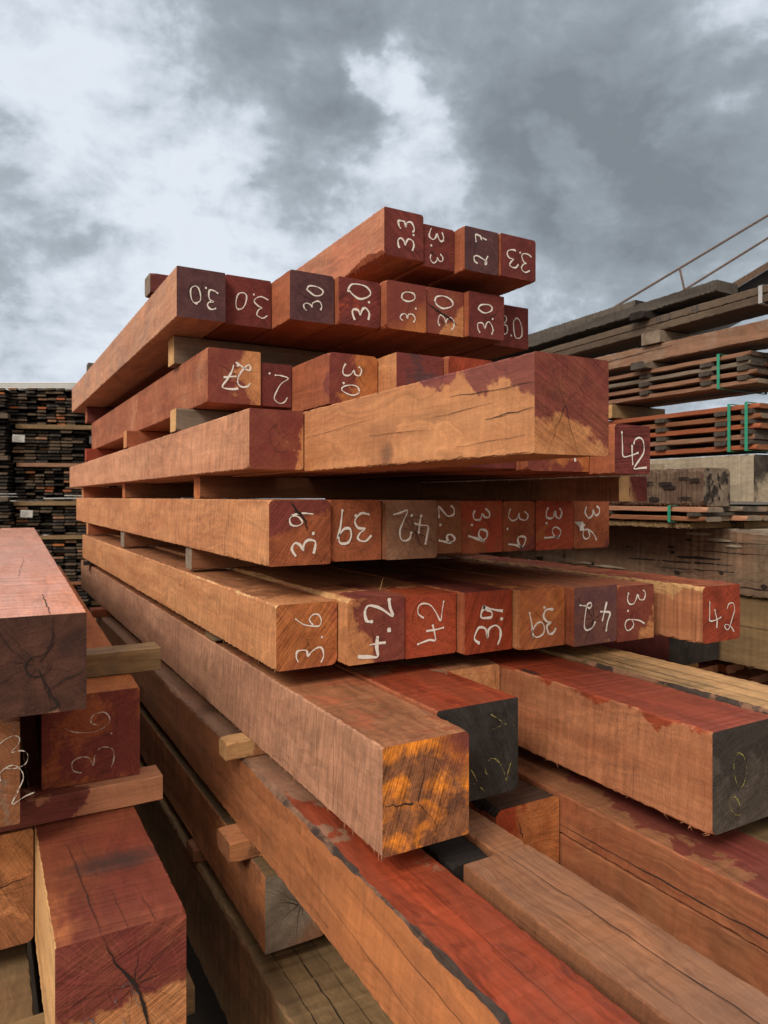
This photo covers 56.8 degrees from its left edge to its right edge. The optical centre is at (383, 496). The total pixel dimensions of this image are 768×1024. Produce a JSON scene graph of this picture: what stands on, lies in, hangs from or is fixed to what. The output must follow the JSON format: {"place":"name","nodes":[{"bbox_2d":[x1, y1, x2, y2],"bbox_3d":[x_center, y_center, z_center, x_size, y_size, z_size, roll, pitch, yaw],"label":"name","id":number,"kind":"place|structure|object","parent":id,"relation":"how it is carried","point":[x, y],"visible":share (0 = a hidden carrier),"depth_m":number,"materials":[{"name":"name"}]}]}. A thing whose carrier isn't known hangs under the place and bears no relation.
{"place":"outdoors","nodes":[
{"label":"outdoors","id":0,"kind":"place"},
{"bbox_2d":[0,382,81,498],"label":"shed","id":1,"kind":"structure","parent":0,"point":[42,385],"depth_m":29.76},
{"bbox_2d":[0,0,767,498],"label":"sky","id":2,"kind":"structure","parent":0,"point":[627,140],"materials":[{"name":"grey"}]},
{"bbox_2d":[27,502,767,1023],"bbox_3d":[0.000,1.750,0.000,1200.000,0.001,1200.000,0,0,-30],"label":"ground","id":3,"kind":"structure","parent":0,"point":[207,1008],"depth_m":2.50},
{"bbox_2d":[448,554,739,643],"bbox_3d":[-0.060,0.337,3.878,0.175,0.166,4.198,0,0,-30],"label":"timber","id":4,"kind":"object","parent":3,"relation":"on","point":[698,611],"visible":0.26,"depth_m":2.09,"materials":[{"name":"wood"}]},
{"bbox_2d":[613,214,767,353],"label":"gangway","id":5,"kind":"object","parent":3,"relation":"on","point":[755,278],"visible":0.11,"depth_m":12.00,"materials":[{"name":"metal"}]},
{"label":"spacer stick","id":6,"kind":"object","parent":3,"relation":"on","visible":0},
{"bbox_2d":[698,660,767,684],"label":"batten pack","id":7,"kind":"object","parent":6,"relation":"on","point":[747,673],"visible":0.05,"depth_m":2.90,"materials":[{"name":"wood"}]},
{"bbox_2d":[686,663,697,667],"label":"spacer stick","id":8,"kind":"object","parent":7,"relation":"on","point":[694,665],"visible":0.01,"depth_m":2.83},
{"bbox_2d":[598,635,718,664],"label":"timber","id":9,"kind":"object","parent":8,"relation":"on","point":[674,650],"visible":0.06,"depth_m":2.68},
{"bbox_2d":[717,595,767,669],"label":"timber","id":10,"kind":"object","parent":7,"relation":"on","point":[748,647],"visible":0.07,"depth_m":2.67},
{"bbox_2d":[479,525,767,598],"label":"timber","id":11,"kind":"object","parent":10,"relation":"on","point":[735,555],"visible":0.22,"depth_m":2.90,"materials":[{"name":"brown wood"}]},
{"bbox_2d":[609,518,730,528],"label":"timber","id":12,"kind":"object","parent":11,"relation":"on","point":[652,523],"visible":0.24,"depth_m":2.76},
{"bbox_2d":[727,520,767,527],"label":"timber","id":13,"kind":"object","parent":11,"relation":"on","point":[747,524],"visible":0.02,"depth_m":2.78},
{"bbox_2d":[609,504,767,521],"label":"board pack","id":14,"kind":"object","parent":13,"relation":"on","point":[738,512],"visible":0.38,"depth_m":2.71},
{"bbox_2d":[437,467,729,506],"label":"timber","id":15,"kind":"object","parent":14,"relation":"on","point":[700,487],"visible":0.4,"depth_m":2.67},
{"bbox_2d":[650,454,767,501],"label":"timber","id":16,"kind":"object","parent":14,"relation":"on","point":[748,477],"visible":0.2,"depth_m":2.79,"materials":[{"name":"beige wood"}]},
{"bbox_2d":[609,402,767,458],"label":"board pack","id":17,"kind":"object","parent":16,"relation":"on","point":[733,430],"visible":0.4,"depth_m":2.95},
{"bbox_2d":[609,404,664,419],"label":"spacer stick","id":18,"kind":"object","parent":17,"relation":"on","point":[617,412],"visible":0.63,"depth_m":3.40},
{"bbox_2d":[609,350,767,407],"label":"board pack","id":19,"kind":"object","parent":18,"relation":"on","point":[733,375],"visible":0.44,"depth_m":3.03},
{"bbox_2d":[594,319,767,376],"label":"timber","id":20,"kind":"object","parent":19,"relation":"on","point":[753,336],"visible":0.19,"depth_m":2.99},
{"bbox_2d":[554,293,767,358],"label":"timber","id":21,"kind":"object","parent":20,"relation":"on","point":[737,311],"visible":0.36,"depth_m":3.07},
{"bbox_2d":[539,284,767,352],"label":"timber","id":22,"kind":"object","parent":21,"relation":"on","point":[732,298],"visible":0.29,"depth_m":3.11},
{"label":"spacer stick","id":23,"kind":"object","parent":22,"relation":"on","visible":0},
{"bbox_2d":[489,280,737,361],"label":"timber","id":24,"kind":"object","parent":23,"relation":"on","point":[697,295],"visible":0.43,"depth_m":3.31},
{"bbox_2d":[528,300,643,338],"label":"timber","id":25,"kind":"object","parent":24,"relation":"on","point":[592,316],"visible":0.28,"depth_m":3.52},
{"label":"spacer stick","id":26,"kind":"object","parent":3,"relation":"on","visible":0},
{"bbox_2d":[133,754,393,1023],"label":"timber","id":27,"kind":"object","parent":26,"relation":"on","point":[317,980],"visible":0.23,"depth_m":1.90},
{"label":"spacer stick","id":28,"kind":"object","parent":27,"relation":"on","visible":0},
{"bbox_2d":[140,701,323,954],"bbox_3d":[-1.044,1.046,3.252,0.166,0.194,3.315,0,0,-30],"label":"timber","id":29,"kind":"object","parent":28,"relation":"on","point":[275,915],"visible":0.36,"depth_m":2.07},
{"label":"spacer stick","id":30,"kind":"object","parent":3,"relation":"on","visible":0},
{"bbox_2d":[0,943,33,1023],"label":"timber","id":31,"kind":"object","parent":30,"relation":"on","point":[16,1003],"visible":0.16,"depth_m":1.67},
{"bbox_2d":[9,968,194,1023],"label":"spacer stick","id":32,"kind":"object","parent":31,"relation":"on","point":[190,1004],"visible":0.18,"depth_m":1.57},
{"bbox_2d":[20,715,185,1023],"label":"timber","id":33,"kind":"object","parent":32,"relation":"on","point":[109,921],"visible":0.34,"depth_m":1.39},
{"bbox_2d":[30,930,43,1013],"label":"timber","id":34,"kind":"object","parent":30,"relation":"on","point":[37,978],"visible":0.02,"depth_m":2.02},
{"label":"spacer stick","id":35,"kind":"object","parent":34,"relation":"on","visible":0},
{"bbox_2d":[0,749,32,949],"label":"timber","id":36,"kind":"object","parent":35,"relation":"on","point":[16,886],"visible":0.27,"depth_m":1.72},
{"bbox_2d":[0,765,162,832],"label":"spacer stick","id":37,"kind":"object","parent":36,"relation":"on","point":[39,806],"visible":0.83,"depth_m":1.81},
{"bbox_2d":[0,717,32,826],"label":"timber","id":38,"kind":"object","parent":37,"relation":"on","point":[10,769],"visible":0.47,"depth_m":1.60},
{"bbox_2d":[87,642,160,677],"bbox_3d":[-0.966,0.475,1.964,0.662,0.068,0.092,0,0,-30],"label":"spacer stick","id":39,"kind":"object","parent":38,"relation":"on","point":[117,660],"visible":0.45,"depth_m":2.05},
{"bbox_2d":[0,528,86,718],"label":"timber","id":40,"kind":"object","parent":39,"relation":"on","point":[43,641],"visible":1,"depth_m":1.46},
{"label":"spacer stick","id":41,"kind":"object","parent":36,"relation":"on","visible":0},
{"bbox_2d":[35,566,139,789],"bbox_3d":[-1.638,0.625,3.539,0.239,0.233,3.816,0,0,-27],"label":"timber","id":42,"kind":"object","parent":41,"relation":"on","point":[97,738],"visible":0.45,"depth_m":1.86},
{"bbox_3d":[-3.801,0.947,9.024,0.860,0.032,0.092,0,0,-11],"label":"bearer","id":43,"kind":"object","parent":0,"visible":0},
{"bbox_2d":[41,534,85,580],"bbox_3d":[-3.877,0.701,9.037,0.757,0.454,2.624,0,0,-11],"label":"board pack","id":44,"kind":"object","parent":43,"relation":"on","point":[66,555],"visible":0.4,"depth_m":7.83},
{"bbox_2d":[39,535,82,538],"bbox_3d":[-3.531,0.441,7.792,0.860,0.042,0.092,0,0,-11],"label":"bearer","id":45,"kind":"object","parent":44,"relation":"on","point":[61,536],"visible":0.39,"depth_m":7.75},
{"bbox_2d":[15,505,85,534],"bbox_3d":[-3.869,0.261,9.006,0.756,0.310,2.695,0,0,-11],"label":"board pack","id":46,"kind":"object","parent":45,"relation":"on","point":[50,520],"visible":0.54,"depth_m":7.82,"materials":[{"name":"wood"}]},
{"bbox_3d":[-3.821,0.071,9.020,0.860,0.045,0.092,0,0,-11],"label":"bearer","id":47,"kind":"object","parent":46,"relation":"on","visible":0},
{"bbox_2d":[15,468,109,500],"bbox_3d":[-3.860,-0.135,9.043,0.790,0.360,2.629,0,0,-11],"label":"board pack","id":48,"kind":"object","parent":47,"relation":"on","point":[54,481],"visible":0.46,"depth_m":7.81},
{"bbox_2d":[17,463,80,466],"bbox_3d":[-3.551,-0.348,7.789,0.860,0.042,0.092,0,0,-11],"label":"bearer","id":49,"kind":"object","parent":48,"relation":"on","point":[46,464],"visible":0.74,"depth_m":7.72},
{"bbox_2d":[11,430,91,467],"bbox_3d":[-3.903,-0.549,8.978,0.758,0.355,2.652,0,0,-11],"label":"board pack","id":50,"kind":"object","parent":49,"relation":"on","point":[51,446],"visible":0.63,"depth_m":7.80,"materials":[{"name":"wood"}]},
{"bbox_2d":[16,424,91,429],"bbox_3d":[-3.561,-0.763,7.787,0.860,0.048,0.092,0,0,-11],"label":"bearer","id":51,"kind":"object","parent":50,"relation":"on","point":[55,427],"visible":0.92,"depth_m":7.74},
{"bbox_2d":[7,388,91,433],"bbox_3d":[-3.939,-0.991,9.026,0.790,0.406,2.626,0,0,-11],"label":"board pack","id":52,"kind":"object","parent":51,"relation":"on","point":[46,406],"visible":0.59,"depth_m":7.81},
{"bbox_3d":[-4.408,0.493,7.468,0.860,0.045,0.092,0,0,-11],"label":"bearer","id":53,"kind":"object","parent":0,"visible":0},
{"bbox_2d":[0,501,50,527],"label":"board pack","id":54,"kind":"object","parent":53,"relation":"on","point":[8,512],"visible":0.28,"depth_m":7.69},
{"bbox_2d":[0,497,9,500],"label":"bearer","id":55,"kind":"object","parent":54,"relation":"on","point":[4,498],"visible":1,"depth_m":7.50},
{"bbox_2d":[0,462,63,495],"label":"board pack","id":56,"kind":"object","parent":55,"relation":"on","point":[8,483],"visible":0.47,"depth_m":7.82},
{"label":"timber","id":57,"kind":"object","parent":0,"visible":0},
{"bbox_2d":[217,823,261,862],"bbox_3d":[-0.082,0.922,2.076,0.790,0.053,0.112,0,0,-30],"label":"spacer stick","id":58,"kind":"object","parent":57,"relation":"on","point":[235,843],"visible":0.23,"depth_m":1.86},
{"bbox_2d":[96,616,639,1023],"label":"timber","id":59,"kind":"object","parent":58,"relation":"on","point":[418,936],"visible":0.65,"depth_m":1.28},
{"bbox_2d":[89,607,111,617],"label":"spacer stick","id":60,"kind":"object","parent":59,"relation":"on","point":[95,612],"visible":0.23,"depth_m":4.13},
{"bbox_2d":[81,560,468,860],"bbox_3d":[-1.004,0.553,3.231,0.198,0.212,4.391,0,0,-30],"label":"timber","id":61,"kind":"object","parent":60,"relation":"on","point":[383,774],"visible":0.81,"depth_m":1.51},
{"bbox_2d":[332,658,517,801],"bbox_3d":[-0.777,0.548,3.256,0.219,0.207,3.972,0,0,-30],"label":"timber","id":62,"kind":"object","parent":60,"relation":"on","point":[485,717],"visible":0.2,"depth_m":1.57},
{"bbox_2d":[81,560,94,565],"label":"spacer stick","id":63,"kind":"object","parent":62,"relation":"on","point":[87,562],"visible":0.1,"depth_m":4.61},
{"bbox_2d":[83,534,336,671],"bbox_3d":[-1.074,0.332,3.256,0.163,0.168,3.598,0,0,-30],"label":"timber","id":64,"kind":"object","parent":63,"relation":"on","point":[276,627],"visible":0.92,"depth_m":1.97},
{"bbox_2d":[121,531,177,546],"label":"spacer stick","id":65,"kind":"object","parent":64,"relation":"on","point":[130,540],"visible":0.2,"depth_m":3.50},
{"bbox_2d":[180,498,380,561],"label":"timber","id":66,"kind":"object","parent":65,"relation":"on","point":[355,530],"visible":0.26,"depth_m":1.82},
{"bbox_2d":[436,500,460,553],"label":"timber","id":67,"kind":"object","parent":65,"relation":"on","point":[448,526],"visible":0.12,"depth_m":1.95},
{"bbox_2d":[474,500,534,551],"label":"timber","id":68,"kind":"object","parent":65,"relation":"on","point":[518,525],"visible":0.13,"depth_m":2.08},
{"bbox_2d":[572,501,608,548],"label":"timber","id":69,"kind":"object","parent":65,"relation":"on","point":[590,524],"visible":0.13,"depth_m":2.23,"materials":[{"name":"wood"}]},
{"bbox_2d":[109,534,404,665],"bbox_3d":[-1.052,0.324,3.550,0.161,0.161,4.188,0,0,-30],"label":"timber","id":70,"kind":"object","parent":63,"relation":"on","point":[370,624],"visible":0.3,"depth_m":1.75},
{"bbox_2d":[280,565,455,658],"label":"timber","id":71,"kind":"object","parent":63,"relation":"on","point":[430,621],"visible":0.16,"depth_m":1.83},
{"bbox_2d":[316,562,511,654],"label":"timber","id":72,"kind":"object","parent":63,"relation":"on","point":[483,618],"visible":0.23,"depth_m":1.88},
{"bbox_2d":[186,547,478,569],"bbox_3d":[-0.143,0.205,2.691,1.188,0.075,0.082,0,0,-30],"label":"spacer stick","id":73,"kind":"object","parent":72,"relation":"on","point":[197,559],"visible":0.24,"depth_m":2.41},
{"bbox_2d":[76,498,330,566],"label":"timber","id":74,"kind":"object","parent":73,"relation":"on","point":[279,532],"visible":0.98,"depth_m":1.94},
{"bbox_2d":[122,484,193,497],"bbox_3d":[-0.923,-0.030,3.737,0.850,0.072,0.072,0,0,-30],"label":"spacer stick","id":75,"kind":"object","parent":74,"relation":"on","point":[157,490],"visible":0.53,"depth_m":3.58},
{"bbox_2d":[117,351,608,485],"bbox_3d":[-0.638,-0.143,2.755,0.160,0.157,3.780,0,0,-30],"label":"timber","id":76,"kind":"object","parent":75,"relation":"on","point":[536,406],"visible":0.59,"depth_m":1.22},
{"bbox_2d":[123,430,172,448],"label":"spacer stick","id":77,"kind":"object","parent":76,"relation":"on","point":[132,438],"visible":0.2,"depth_m":3.24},
{"bbox_2d":[92,347,260,449],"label":"timber","id":78,"kind":"object","parent":77,"relation":"on","point":[217,379],"visible":0.72,"depth_m":2.46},
{"bbox_2d":[85,407,114,423],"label":"spacer stick","id":79,"kind":"object","parent":78,"relation":"on","point":[93,414],"visible":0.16,"depth_m":4.60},
{"bbox_2d":[245,270,333,347],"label":"timber","id":80,"kind":"object","parent":79,"relation":"on","point":[302,305],"visible":0.29,"depth_m":2.41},
{"bbox_2d":[325,280,425,355],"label":"timber","id":81,"kind":"object","parent":79,"relation":"on","point":[402,311],"visible":0.2,"depth_m":2.50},
{"bbox_2d":[414,291,503,356],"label":"timber","id":82,"kind":"object","parent":79,"relation":"on","point":[483,319],"visible":0.19,"depth_m":2.65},
{"bbox_2d":[454,305,527,359],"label":"timber","id":83,"kind":"object","parent":79,"relation":"on","point":[515,329],"visible":0.14,"depth_m":2.83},
{"bbox_2d":[86,363,93,371],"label":"spacer stick","id":84,"kind":"object","parent":83,"relation":"on","point":[89,365],"visible":0.04,"depth_m":4.38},
{"bbox_2d":[389,224,453,285],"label":"timber","id":85,"kind":"object","parent":84,"relation":"on","point":[438,254],"visible":0.15,"depth_m":2.56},
{"bbox_2d":[424,226,497,291],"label":"timber","id":86,"kind":"object","parent":84,"relation":"on","point":[475,256],"visible":0.17,"depth_m":2.58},
{"bbox_2d":[461,233,535,295],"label":"timber","id":87,"kind":"object","parent":84,"relation":"on","point":[516,262],"visible":0.16,"depth_m":2.65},
{"bbox_2d":[168,336,377,367],"bbox_3d":[-0.239,-0.532,2.907,1.242,0.102,0.092,0,0,-30],"label":"spacer stick","id":88,"kind":"object","parent":78,"relation":"on","point":[181,350],"visible":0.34,"depth_m":2.67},
{"bbox_2d":[72,266,224,412],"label":"timber","id":89,"kind":"object","parent":88,"relation":"on","point":[182,301],"visible":0.95,"depth_m":2.68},
{"bbox_2d":[105,274,270,407],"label":"timber","id":90,"kind":"object","parent":88,"relation":"on","point":[247,309],"visible":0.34,"depth_m":2.46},
{"bbox_2d":[145,273,167,297],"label":"spacer stick","id":91,"kind":"object","parent":90,"relation":"on","point":[153,282],"visible":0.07,"depth_m":2.63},
{"bbox_2d":[297,207,422,283],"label":"timber","id":92,"kind":"object","parent":91,"relation":"on","point":[383,244],"visible":0.26,"depth_m":2.53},
{"bbox_2d":[286,276,379,351],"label":"timber","id":93,"kind":"object","parent":88,"relation":"on","point":[356,308],"visible":0.2,"depth_m":2.46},
{"bbox_2d":[365,287,463,357],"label":"timber","id":94,"kind":"object","parent":88,"relation":"on","point":[444,316],"visible":0.23,"depth_m":2.59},
{"bbox_2d":[252,363,291,409],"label":"timber","id":95,"kind":"object","parent":77,"relation":"on","point":[276,386],"visible":0.08,"depth_m":2.38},
{"bbox_2d":[284,352,376,411],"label":"timber","id":96,"kind":"object","parent":77,"relation":"on","point":[327,379],"visible":0.23,"depth_m":2.21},
{"bbox_2d":[377,352,442,392],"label":"timber","id":97,"kind":"object","parent":77,"relation":"on","point":[396,369],"visible":0.12,"depth_m":2.18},
{"bbox_2d":[443,356,491,374],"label":"timber","id":98,"kind":"object","parent":77,"relation":"on","point":[452,364],"visible":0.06,"depth_m":2.23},
{"bbox_2d":[332,499,436,559],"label":"timber","id":99,"kind":"object","parent":73,"relation":"on","point":[408,529],"visible":0.2,"depth_m":1.88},
{"bbox_2d":[194,477,421,498],"bbox_3d":[-0.245,-0.030,2.555,0.856,0.072,0.078,0,0,-30],"label":"spacer stick","id":100,"kind":"object","parent":99,"relation":"on","point":[229,487],"visible":0.92,"depth_m":2.48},
{"bbox_2d":[70,408,302,487],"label":"timber","id":101,"kind":"object","parent":100,"relation":"on","point":[252,441],"visible":0.96,"depth_m":2.05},
{"bbox_2d":[170,408,234,432],"bbox_3d":[-0.321,-0.262,2.662,0.925,0.078,0.086,0,0,-30],"label":"spacer stick","id":102,"kind":"object","parent":101,"relation":"on","point":[181,419],"visible":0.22,"depth_m":2.43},
{"bbox_2d":[189,462,514,483],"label":"timber","id":103,"kind":"object","parent":100,"relation":"on","point":[496,466],"visible":0.14,"depth_m":1.94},
{"bbox_2d":[332,457,588,479],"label":"timber","id":104,"kind":"object","parent":100,"relation":"on","point":[569,465],"visible":0.21,"depth_m":1.81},
{"bbox_2d":[395,424,649,481],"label":"timber","id":105,"kind":"object","parent":100,"relation":"on","point":[629,450],"visible":0.21,"depth_m":1.79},
{"bbox_2d":[221,498,572,549],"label":"timber","id":106,"kind":"object","parent":73,"relation":"on","point":[553,525],"visible":0.24,"depth_m":2.15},
{"bbox_2d":[325,476,646,501],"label":"timber","id":107,"kind":"object","parent":106,"relation":"on","point":[617,488],"visible":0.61,"depth_m":2.15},
{"bbox_2d":[458,500,502,553],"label":"timber","id":108,"kind":"object","parent":73,"relation":"on","point":[481,526],"visible":0.21,"depth_m":2.01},
{"bbox_2d":[428,557,653,641],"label":"timber","id":109,"kind":"object","parent":63,"relation":"on","point":[635,610],"visible":0.21,"depth_m":2.08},
{"bbox_2d":[205,630,222,640],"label":"spacer stick","id":110,"kind":"object","parent":62,"relation":"on","point":[211,636],"visible":0.02,"depth_m":2.20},
{"bbox_2d":[355,560,564,649],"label":"timber","id":111,"kind":"object","parent":110,"relation":"on","point":[538,615],"visible":0.24,"depth_m":1.94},
{"bbox_2d":[392,558,616,646],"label":"timber","id":112,"kind":"object","parent":110,"relation":"on","point":[590,612],"visible":0.22,"depth_m":1.99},
{"bbox_2d":[471,648,767,835],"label":"timber","id":113,"kind":"object","parent":60,"relation":"on","point":[696,762],"visible":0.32,"depth_m":1.53,"materials":[{"name":"wood"}]},
{"bbox_2d":[219,733,266,760],"bbox_3d":[-0.114,0.676,2.087,0.734,0.049,0.070,0,0,-30],"label":"spacer stick","id":114,"kind":"object","parent":59,"relation":"on","point":[236,746],"visible":0.2,"depth_m":1.90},
{"bbox_2d":[414,652,499,689],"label":"timber","id":115,"kind":"object","parent":114,"relation":"on","point":[483,671],"visible":0.02,"depth_m":1.90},
{"bbox_2d":[421,836,487,882],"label":"timber","id":116,"kind":"object","parent":58,"relation":"on","point":[454,856],"visible":0.04,"depth_m":1.42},
{"bbox_2d":[462,808,767,1023],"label":"timber","id":117,"kind":"object","parent":116,"relation":"on","point":[640,969],"visible":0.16,"depth_m":1.12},
{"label":"timber","id":118,"kind":"object","parent":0,"visible":0},
{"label":"spacer stick","id":119,"kind":"object","parent":118,"relation":"on","visible":0},
{"bbox_2d":[469,779,558,863],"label":"timber","id":120,"kind":"object","parent":119,"relation":"on","point":[526,813],"visible":0.02,"depth_m":1.64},
{"bbox_2d":[559,831,767,996],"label":"timber","id":121,"kind":"object","parent":119,"relation":"on","point":[732,952],"visible":0.07,"depth_m":1.41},
{"bbox_2d":[518,746,767,951],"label":"timber","id":122,"kind":"object","parent":121,"relation":"on","point":[721,878],"visible":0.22,"depth_m":1.45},
{"bbox_2d":[735,816,767,843],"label":"timber","id":123,"kind":"object","parent":119,"relation":"on","point":[757,829],"visible":0.02,"depth_m":1.50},
{"bbox_2d":[531,644,767,714],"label":"timber","id":124,"kind":"object","parent":123,"relation":"on","point":[745,694],"visible":0.15,"depth_m":1.78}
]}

